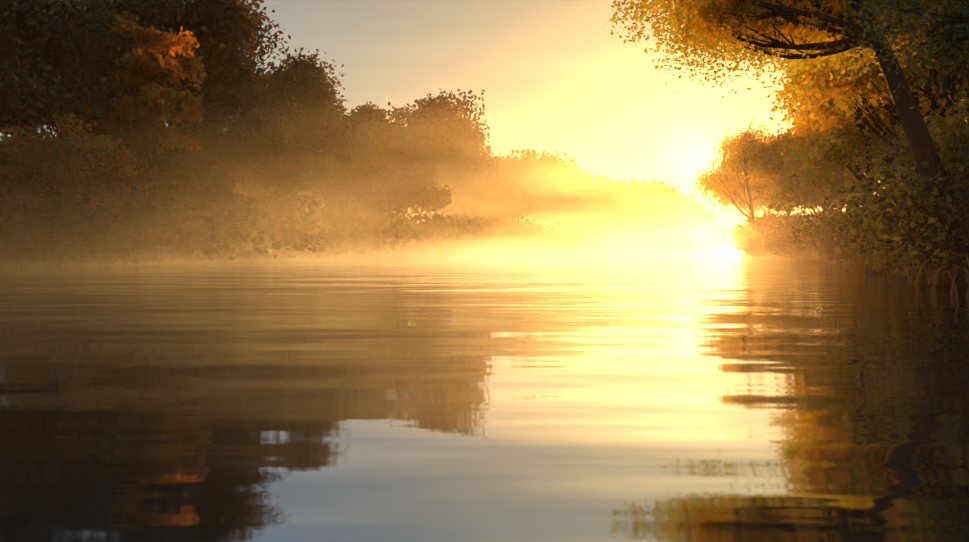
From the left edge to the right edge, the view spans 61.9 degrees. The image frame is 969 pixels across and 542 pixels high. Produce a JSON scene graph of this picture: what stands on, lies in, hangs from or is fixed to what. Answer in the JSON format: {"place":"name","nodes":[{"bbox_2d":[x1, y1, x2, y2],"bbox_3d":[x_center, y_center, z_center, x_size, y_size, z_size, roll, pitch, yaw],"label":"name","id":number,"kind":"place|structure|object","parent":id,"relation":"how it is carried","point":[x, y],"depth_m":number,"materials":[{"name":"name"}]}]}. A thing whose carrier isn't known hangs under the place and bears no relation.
{"place":"outdoors","nodes":[
{"label":"outdoors","id":0,"kind":"place"},
{"bbox_2d":[0,253,968,541],"bbox_3d":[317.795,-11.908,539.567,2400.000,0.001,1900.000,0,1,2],"label":"river water","id":1,"kind":"structure","parent":0,"point":[128,417],"depth_m":6.30,"materials":[{"name":"brown liquid"}]},
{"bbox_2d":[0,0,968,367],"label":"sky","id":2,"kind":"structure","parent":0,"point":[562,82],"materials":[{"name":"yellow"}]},
{"bbox_2d":[2,250,967,285],"bbox_3d":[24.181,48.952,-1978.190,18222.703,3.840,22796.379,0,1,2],"label":"ground","id":3,"kind":"structure","parent":0,"point":[8,264],"depth_m":69.27,"materials":[{"name":"brown soil"}]},
{"bbox_2d":[0,202,38,261],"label":"bush","id":4,"kind":"object","parent":3,"relation":"on","point":[2,210],"depth_m":59.70,"materials":[{"name":"green plant"}]},
{"bbox_2d":[0,194,78,258],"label":"bush","id":5,"kind":"object","parent":3,"relation":"on","point":[9,205],"depth_m":61.08,"materials":[{"name":"green plant"}]},
{"bbox_2d":[0,0,87,134],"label":"tree","id":6,"kind":"object","parent":3,"relation":"on","point":[9,103],"depth_m":63.43,"materials":[{"name":"green plant"}]},
{"bbox_2d":[2,173,92,265],"bbox_3d":[-34.740,-4.081,64.189,7.285,7.848,7.327,0,1,2],"label":"bush","id":7,"kind":"object","parent":3,"relation":"on","point":[49,193],"depth_m":62.28,"materials":[{"name":"green plant"}]},
{"bbox_2d":[0,193,115,266],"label":"bush","id":8,"kind":"object","parent":3,"relation":"on","point":[62,230],"depth_m":60.20,"materials":[{"name":"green plant"}]},
{"bbox_2d":[0,0,138,155],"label":"tree","id":9,"kind":"object","parent":3,"relation":"on","point":[36,25],"depth_m":68.77,"materials":[{"name":"green plant"}]},
{"bbox_2d":[0,102,153,258],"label":"tree","id":10,"kind":"object","parent":3,"relation":"on","point":[34,146],"depth_m":62.46,"materials":[{"name":"green plant"}]},
{"bbox_2d":[9,0,175,140],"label":"tree","id":11,"kind":"object","parent":3,"relation":"on","point":[98,56],"depth_m":73.32,"materials":[{"name":"green plant"}]},
{"bbox_2d":[55,207,160,265],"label":"bush","id":12,"kind":"object","parent":3,"relation":"on","point":[111,221],"depth_m":66.33,"materials":[{"name":"green plant"}]},
{"bbox_2d":[50,87,166,184],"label":"tree","id":13,"kind":"object","parent":3,"relation":"on","point":[136,147],"depth_m":71.19,"materials":[{"name":"green plant"}]},
{"bbox_2d":[75,204,143,261],"bbox_3d":[-32.434,-3.131,67.505,9.266,5.516,10.204,0,1,2],"label":"bush","id":14,"kind":"object","parent":3,"relation":"on","point":[114,235],"depth_m":64.37,"materials":[{"name":"green plant"}]},
{"bbox_2d":[107,186,177,258],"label":"bush","id":15,"kind":"object","parent":3,"relation":"on","point":[149,214],"depth_m":68.87,"materials":[{"name":"green plant"}]},
{"bbox_2d":[96,10,206,261],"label":"tree","id":16,"kind":"object","parent":3,"relation":"on","point":[155,98],"depth_m":72.49,"materials":[{"name":"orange plant"}]},
{"bbox_2d":[108,184,224,263],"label":"bush","id":17,"kind":"object","parent":3,"relation":"on","point":[176,222],"depth_m":70.61,"materials":[{"name":"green plant"}]},
{"bbox_2d":[48,0,297,125],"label":"tree","id":18,"kind":"object","parent":3,"relation":"on","point":[159,15],"depth_m":89.64,"materials":[{"name":"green plant"}]},
{"bbox_2d":[123,178,229,260],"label":"bush","id":19,"kind":"object","parent":3,"relation":"on","point":[177,209],"depth_m":73.23,"materials":[{"name":"green plant"}]},
{"bbox_2d":[141,145,241,261],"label":"tree","id":20,"kind":"object","parent":3,"relation":"on","point":[201,171],"depth_m":74.16,"materials":[{"name":"green plant"}]},
{"bbox_2d":[152,211,250,263],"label":"bush","id":21,"kind":"object","parent":3,"relation":"on","point":[224,225],"depth_m":75.24,"materials":[{"name":"green plant"}]},
{"bbox_2d":[190,203,251,253],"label":"bush","id":22,"kind":"object","parent":3,"relation":"on","point":[235,247],"depth_m":80.97,"materials":[{"name":"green plant"}]},
{"bbox_2d":[154,81,288,190],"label":"tree","id":23,"kind":"object","parent":3,"relation":"on","point":[242,102],"depth_m":84.14,"materials":[{"name":"green plant"}]},
{"bbox_2d":[183,194,275,260],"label":"bush","id":24,"kind":"object","parent":3,"relation":"on","point":[246,214],"depth_m":79.76,"materials":[{"name":"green plant"}]},
{"bbox_2d":[230,194,309,261],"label":"bush","id":25,"kind":"object","parent":3,"relation":"on","point":[262,224],"depth_m":85.32,"materials":[{"name":"green plant"}]},
{"bbox_2d":[225,104,316,260],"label":"tree","id":26,"kind":"object","parent":3,"relation":"on","point":[257,146],"depth_m":85.82,"materials":[{"name":"green plant"}]},
{"bbox_2d":[237,188,324,260],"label":"bush","id":27,"kind":"object","parent":3,"relation":"on","point":[303,201],"depth_m":87.28,"materials":[{"name":"green plant"}]},
{"bbox_2d":[243,121,338,202],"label":"tree","id":28,"kind":"object","parent":3,"relation":"on","point":[291,143],"depth_m":101.23,"materials":[{"name":"green plant"}]},
{"bbox_2d":[262,195,320,258],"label":"bush","id":29,"kind":"object","parent":3,"relation":"on","point":[304,226],"depth_m":90.30,"materials":[{"name":"green plant"}]},
{"bbox_2d":[0,248,602,267],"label":"bank reeds","id":30,"kind":"object","parent":3,"relation":"on","point":[174,263],"depth_m":73.86,"materials":[{"name":"brown plant"}]},
{"bbox_2d":[239,46,371,146],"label":"tree","id":31,"kind":"object","parent":3,"relation":"on","point":[311,75],"depth_m":111.40,"materials":[{"name":"green plant"}]},
{"bbox_2d":[288,223,348,259],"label":"bush","id":32,"kind":"object","parent":3,"relation":"on","point":[325,226],"depth_m":93.83,"materials":[{"name":"green plant"}]},
{"bbox_2d":[299,199,364,260],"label":"bush","id":33,"kind":"object","parent":3,"relation":"on","point":[351,212],"depth_m":96.10,"materials":[{"name":"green plant"}]},
{"bbox_2d":[293,108,391,201],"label":"tree","id":34,"kind":"object","parent":3,"relation":"on","point":[336,155],"depth_m":99.47,"materials":[{"name":"green plant"}]},
{"bbox_2d":[313,216,372,259],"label":"bush","id":35,"kind":"object","parent":3,"relation":"on","point":[365,230],"depth_m":98.07,"materials":[{"name":"green plant"}]},
{"bbox_2d":[324,195,403,260],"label":"bush","id":36,"kind":"object","parent":3,"relation":"on","point":[378,225],"depth_m":101.69,"materials":[{"name":"green plant"}]},
{"bbox_2d":[321,197,408,259],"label":"bush","id":37,"kind":"object","parent":3,"relation":"on","point":[389,224],"depth_m":105.86,"materials":[{"name":"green plant"}]},
{"bbox_2d":[348,100,397,150],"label":"tree","id":38,"kind":"object","parent":3,"relation":"on","point":[366,110],"depth_m":133.01,"materials":[{"name":"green plant"}]},
{"bbox_2d":[333,136,427,219],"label":"tree","id":39,"kind":"object","parent":3,"relation":"on","point":[394,199],"depth_m":110.28,"materials":[{"name":"green plant"}]},
{"bbox_2d":[379,213,430,258],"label":"bush","id":40,"kind":"object","parent":3,"relation":"on","point":[404,231],"depth_m":111.31,"materials":[{"name":"green plant"}]},
{"bbox_2d":[363,131,451,222],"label":"tree","id":41,"kind":"object","parent":3,"relation":"on","point":[422,191],"depth_m":112.25,"materials":[{"name":"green plant"}]},
{"bbox_2d":[382,222,464,259],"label":"bush","id":42,"kind":"object","parent":3,"relation":"on","point":[431,236],"depth_m":114.48,"materials":[{"name":"green plant"}]},
{"bbox_2d":[356,83,501,217],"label":"tree","id":43,"kind":"object","parent":3,"relation":"on","point":[431,105],"depth_m":129.52,"materials":[{"name":"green plant"}]},
{"bbox_2d":[410,213,476,258],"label":"bush","id":44,"kind":"object","parent":3,"relation":"on","point":[439,218],"depth_m":117.31,"materials":[{"name":"green plant"}]},
{"bbox_2d":[431,216,483,258],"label":"bush","id":45,"kind":"object","parent":3,"relation":"on","point":[470,228],"depth_m":126.29,"materials":[{"name":"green plant"}]},
{"bbox_2d":[422,212,510,250],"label":"bush","id":46,"kind":"object","parent":3,"relation":"on","point":[490,234],"depth_m":133.56,"materials":[{"name":"green plant"}]},
{"bbox_2d":[416,166,531,220],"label":"tree","id":47,"kind":"object","parent":3,"relation":"on","point":[521,188],"depth_m":151.64,"materials":[{"name":"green plant"}]},
{"bbox_2d":[438,146,530,226],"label":"tree","id":48,"kind":"object","parent":3,"relation":"on","point":[505,208],"depth_m":135.87,"materials":[{"name":"orange plant"}]},
{"bbox_2d":[477,229,528,257],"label":"bush","id":49,"kind":"object","parent":3,"relation":"on","point":[503,235],"depth_m":136.44,"materials":[{"name":"green plant"}]},
{"bbox_2d":[450,212,567,253],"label":"bush","id":50,"kind":"object","parent":3,"relation":"on","point":[501,218],"depth_m":147.29,"materials":[{"name":"green plant"}]},
{"bbox_2d":[483,219,549,252],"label":"bush","id":51,"kind":"object","parent":3,"relation":"on","point":[527,224],"depth_m":148.90,"materials":[{"name":"green plant"}]},
{"bbox_2d":[494,144,561,219],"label":"tree","id":52,"kind":"object","parent":3,"relation":"on","point":[537,196],"depth_m":153.76,"materials":[{"name":"orange plant"}]},
{"bbox_2d":[521,148,600,228],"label":"tree","id":53,"kind":"object","parent":3,"relation":"on","point":[567,169],"depth_m":166.19,"materials":[{"name":"yellow plant"}]},
{"bbox_2d":[544,214,606,255],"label":"bush","id":54,"kind":"object","parent":3,"relation":"on","point":[586,232],"depth_m":171.88,"materials":[{"name":"yellow plant"}]},
{"bbox_2d":[540,178,619,226],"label":"tree","id":55,"kind":"object","parent":3,"relation":"on","point":[604,192],"depth_m":182.47,"materials":[{"name":"yellow plant"}]},
{"bbox_2d":[529,165,631,229],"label":"tree","id":56,"kind":"object","parent":3,"relation":"on","point":[592,176],"depth_m":221.81,"materials":[{"name":"yellow plant"}]},
{"bbox_2d":[556,171,644,228],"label":"tree","id":57,"kind":"object","parent":3,"relation":"on","point":[612,187],"depth_m":202.37,"materials":[{"name":"yellow plant"}]},
{"bbox_2d":[624,178,661,229],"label":"tree","id":58,"kind":"object","parent":3,"relation":"on","point":[644,199],"depth_m":216.34,"materials":[{"name":"yellow plant"}]},
{"bbox_2d":[609,178,683,234],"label":"tree","id":59,"kind":"object","parent":3,"relation":"on","point":[659,189],"depth_m":237.13,"materials":[{"name":"yellow plant"}]},
{"bbox_2d":[618,177,686,233],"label":"tree","id":60,"kind":"object","parent":3,"relation":"on","point":[678,202],"depth_m":255.85,"materials":[{"name":"yellow plant"}]},
{"bbox_2d":[660,193,700,237],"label":"tree","id":61,"kind":"object","parent":3,"relation":"on","point":[692,204],"depth_m":277.39,"materials":[{"name":"yellow plant"}]},
{"bbox_2d":[661,214,704,240],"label":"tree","id":62,"kind":"object","parent":3,"relation":"on","point":[695,226],"depth_m":439.74,"materials":[{"name":"yellow plant"}]},
{"bbox_2d":[690,202,720,235],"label":"tree","id":63,"kind":"object","parent":3,"relation":"on","point":[705,216],"depth_m":479.55,"materials":[{"name":"yellow plant"}]},
{"bbox_2d":[712,227,736,249],"bbox_3d":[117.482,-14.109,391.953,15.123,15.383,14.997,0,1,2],"label":"bush","id":64,"kind":"object","parent":3,"relation":"on","point":[725,236],"depth_m":389.44,"materials":[{"name":"yellow plant"}]},
{"bbox_2d":[689,117,786,227],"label":"tree","id":65,"kind":"object","parent":3,"relation":"on","point":[746,138],"depth_m":123.38,"materials":[{"name":"orange plant"}]},
{"bbox_2d":[733,224,756,254],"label":"bush","id":66,"kind":"object","parent":3,"relation":"on","point":[744,233],"depth_m":125.40,"materials":[{"name":"yellow plant"}]},
{"bbox_2d":[709,143,785,216],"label":"tree","id":67,"kind":"object","parent":3,"relation":"on","point":[768,209],"depth_m":140.52,"materials":[{"name":"orange plant"}]},
{"bbox_2d":[739,216,761,254],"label":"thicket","id":68,"kind":"object","parent":3,"relation":"on","point":[748,226],"depth_m":135.50,"materials":[{"name":"yellow plant"}]},
{"bbox_2d":[730,222,775,249],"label":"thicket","id":69,"kind":"object","parent":3,"relation":"on","point":[742,235],"depth_m":125.57,"materials":[{"name":"yellow plant"}]},
{"bbox_2d":[746,236,773,256],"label":"bush","id":70,"kind":"object","parent":3,"relation":"on","point":[756,249],"depth_m":115.65,"materials":[{"name":"orange plant"}]},
{"bbox_2d":[747,238,774,257],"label":"bush","id":71,"kind":"object","parent":3,"relation":"on","point":[754,247],"depth_m":115.19,"materials":[{"name":"orange plant"}]},
{"bbox_2d":[746,212,796,243],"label":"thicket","id":72,"kind":"object","parent":3,"relation":"on","point":[766,217],"depth_m":120.53,"materials":[{"name":"orange plant"}]},
{"bbox_2d":[747,133,803,222],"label":"tree","id":73,"kind":"object","parent":3,"relation":"on","point":[763,156],"depth_m":115.36,"materials":[{"name":"orange plant"}]},
{"bbox_2d":[762,232,789,257],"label":"bush","id":74,"kind":"object","parent":3,"relation":"on","point":[770,243],"depth_m":108.88,"materials":[{"name":"orange plant"}]},
{"bbox_2d":[747,218,817,248],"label":"thicket","id":75,"kind":"object","parent":3,"relation":"on","point":[759,225],"depth_m":111.94,"materials":[{"name":"orange plant"}]},
{"bbox_2d":[609,0,968,285],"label":"tree","id":76,"kind":"object","parent":3,"relation":"on","point":[759,23],"depth_m":29.95,"materials":[{"name":"orange plant"}]},
{"bbox_2d":[774,234,804,256],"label":"bush","id":77,"kind":"object","parent":3,"relation":"on","point":[784,246],"depth_m":103.75,"materials":[{"name":"green plant"}]},
{"bbox_2d":[772,215,818,256],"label":"bush","id":78,"kind":"object","parent":3,"relation":"on","point":[781,230],"depth_m":107.13,"materials":[{"name":"brown plant"}]},
{"bbox_2d":[773,103,817,147],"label":"tree","id":79,"kind":"object","parent":3,"relation":"on","point":[797,115],"depth_m":109.65,"materials":[{"name":"orange plant"}]},
{"bbox_2d":[757,210,843,226],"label":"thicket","id":80,"kind":"object","parent":3,"relation":"on","point":[784,222],"depth_m":118.48,"materials":[{"name":"brown plant"}]},
{"bbox_2d":[787,228,820,259],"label":"bush","id":81,"kind":"object","parent":3,"relation":"on","point":[806,251],"depth_m":99.69,"materials":[{"name":"brown plant"}]},
{"bbox_2d":[783,211,836,249],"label":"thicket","id":82,"kind":"object","parent":3,"relation":"on","point":[802,218],"depth_m":98.24,"materials":[{"name":"brown plant"}]},
{"bbox_2d":[769,68,861,211],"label":"tree","id":83,"kind":"object","parent":3,"relation":"on","point":[784,140],"depth_m":106.05,"materials":[{"name":"orange plant"}]},
{"bbox_2d":[790,214,840,251],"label":"bush","id":84,"kind":"object","parent":3,"relation":"on","point":[818,238],"depth_m":89.83,"materials":[{"name":"brown plant"}]},
{"bbox_2d":[762,155,874,258],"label":"tree","id":85,"kind":"object","parent":3,"relation":"on","point":[789,175],"depth_m":92.48,"materials":[{"name":"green plant"}]},
{"bbox_2d":[818,230,834,260],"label":"bush","id":86,"kind":"object","parent":3,"relation":"on","point":[824,242],"depth_m":89.94,"materials":[{"name":"brown plant"}]},
{"bbox_2d":[818,238,854,259],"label":"bush","id":87,"kind":"object","parent":3,"relation":"on","point":[822,252],"depth_m":84.74,"materials":[{"name":"brown plant"}]},
{"bbox_2d":[824,215,861,260],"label":"bush","id":88,"kind":"object","parent":3,"relation":"on","point":[841,247],"depth_m":79.82,"materials":[{"name":"green plant"}]},
{"bbox_2d":[755,256,938,286],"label":"bank rocks","id":89,"kind":"object","parent":3,"relation":"on","point":[803,259],"depth_m":90.70,"materials":[{"name":"brown stone"}]},
{"bbox_2d":[827,198,869,253],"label":"thicket","id":90,"kind":"object","parent":3,"relation":"on","point":[843,201],"depth_m":79.10,"materials":[{"name":"green plant"}]},
{"bbox_2d":[820,180,885,254],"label":"thicket","id":91,"kind":"object","parent":3,"relation":"on","point":[837,235],"depth_m":72.31,"materials":[{"name":"green plant"}]},
{"bbox_2d":[738,246,968,305],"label":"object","id":92,"kind":"object","parent":3,"relation":"on","point":[948,276],"depth_m":32.90,"materials":[{"name":"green plant"}]},
{"bbox_2d":[777,78,940,198],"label":"tree","id":93,"kind":"object","parent":3,"relation":"on","point":[849,153],"depth_m":77.89,"materials":[{"name":"orange plant"}]},
{"bbox_2d":[832,162,900,264],"bbox_3d":[29.855,-4.086,58.278,7.356,7.988,7.487,0,1,2],"label":"thicket","id":94,"kind":"object","parent":3,"relation":"on","point":[853,209],"depth_m":59.70,"materials":[{"name":"green plant"}]},
{"bbox_2d":[767,60,967,171],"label":"tree","id":95,"kind":"object","parent":3,"relation":"on","point":[833,121],"depth_m":77.36,"materials":[{"name":"orange plant"}]},
{"bbox_2d":[853,177,890,260],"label":"thicket","id":96,"kind":"object","parent":3,"relation":"on","point":[864,204],"depth_m":65.67,"materials":[{"name":"green plant"}]},
{"bbox_2d":[779,37,967,255],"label":"tree","id":97,"kind":"object","parent":3,"relation":"on","point":[840,94],"depth_m":51.12,"materials":[{"name":"orange plant"}]},
{"bbox_2d":[853,226,894,258],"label":"bush","id":98,"kind":"object","parent":3,"relation":"on","point":[854,236],"depth_m":67.39,"materials":[{"name":"green plant"}]},
{"bbox_2d":[825,145,968,276],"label":"thicket","id":99,"kind":"object","parent":3,"relation":"on","point":[902,213],"depth_m":29.47,"materials":[{"name":"green plant"}]},
{"bbox_2d":[833,49,968,126],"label":"tree","id":100,"kind":"object","parent":3,"relation":"on","point":[920,107],"depth_m":57.63,"materials":[{"name":"green plant"}]},
{"bbox_2d":[841,0,968,118],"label":"tree","id":101,"kind":"object","parent":3,"relation":"on","point":[954,23],"depth_m":17.94,"materials":[{"name":"green plant"}]},
{"bbox_2d":[847,181,968,273],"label":"bush","id":102,"kind":"object","parent":3,"relation":"on","point":[885,206],"depth_m":33.84,"materials":[{"name":"green plant"}]},
{"bbox_2d":[851,112,968,262],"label":"thicket","id":103,"kind":"object","parent":3,"relation":"on","point":[896,162],"depth_m":38.49,"materials":[{"name":"green plant"}]},
{"bbox_2d":[872,161,954,267],"bbox_3d":[19.770,-2.021,33.310,5.142,5.085,7.993,0,1,2],"label":"bush","id":104,"kind":"object","parent":3,"relation":"on","point":[888,243],"depth_m":34.61,"materials":[{"name":"green plant"}]},
{"bbox_2d":[871,153,957,255],"bbox_3d":[20.892,-2.411,36.491,4.482,5.778,5.867,0,1,2],"label":"bush","id":105,"kind":"object","parent":3,"relation":"on","point":[881,209],"depth_m":38.58,"materials":[{"name":"green plant"}]},
{"bbox_2d":[861,103,968,268],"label":"thicket","id":106,"kind":"object","parent":3,"relation":"on","point":[946,136],"depth_m":32.41,"materials":[{"name":"green plant"}]},
{"bbox_2d":[867,28,968,149],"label":"tree","id":107,"kind":"object","parent":3,"relation":"on","point":[948,80],"depth_m":46.61,"materials":[{"name":"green plant"}]},
{"bbox_2d":[873,89,968,211],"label":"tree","id":108,"kind":"object","parent":3,"relation":"on","point":[938,111],"depth_m":40.77,"materials":[{"name":"green plant"}]},
{"bbox_2d":[891,0,968,74],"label":"tree","id":109,"kind":"object","parent":3,"relation":"on","point":[933,60],"depth_m":38.10,"materials":[{"name":"green plant"}]},
{"bbox_2d":[894,141,968,249],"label":"bush","id":110,"kind":"object","parent":3,"relation":"on","point":[924,163],"depth_m":25.94,"materials":[{"name":"green plant"}]},
{"bbox_2d":[909,83,968,175],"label":"thicket","id":111,"kind":"object","parent":3,"relation":"on","point":[927,109],"depth_m":34.54,"materials":[{"name":"green plant"}]},
{"bbox_2d":[910,156,968,259],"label":"bush","id":112,"kind":"object","parent":3,"relation":"on","point":[931,237],"depth_m":28.86,"materials":[{"name":"green plant"}]},
{"bbox_2d":[913,170,968,265],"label":"bush","id":113,"kind":"object","parent":3,"relation":"on","point":[965,226],"depth_m":27.41,"materials":[{"name":"green plant"}]},
{"bbox_2d":[919,89,968,209],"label":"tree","id":114,"kind":"object","parent":3,"relation":"on","point":[939,116],"depth_m":32.61,"materials":[{"name":"green plant"}]},
{"bbox_2d":[941,137,968,260],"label":"bush","id":115,"kind":"object","parent":3,"relation":"on","point":[959,173],"depth_m":27.03,"materials":[{"name":"green plant"}]}
]}

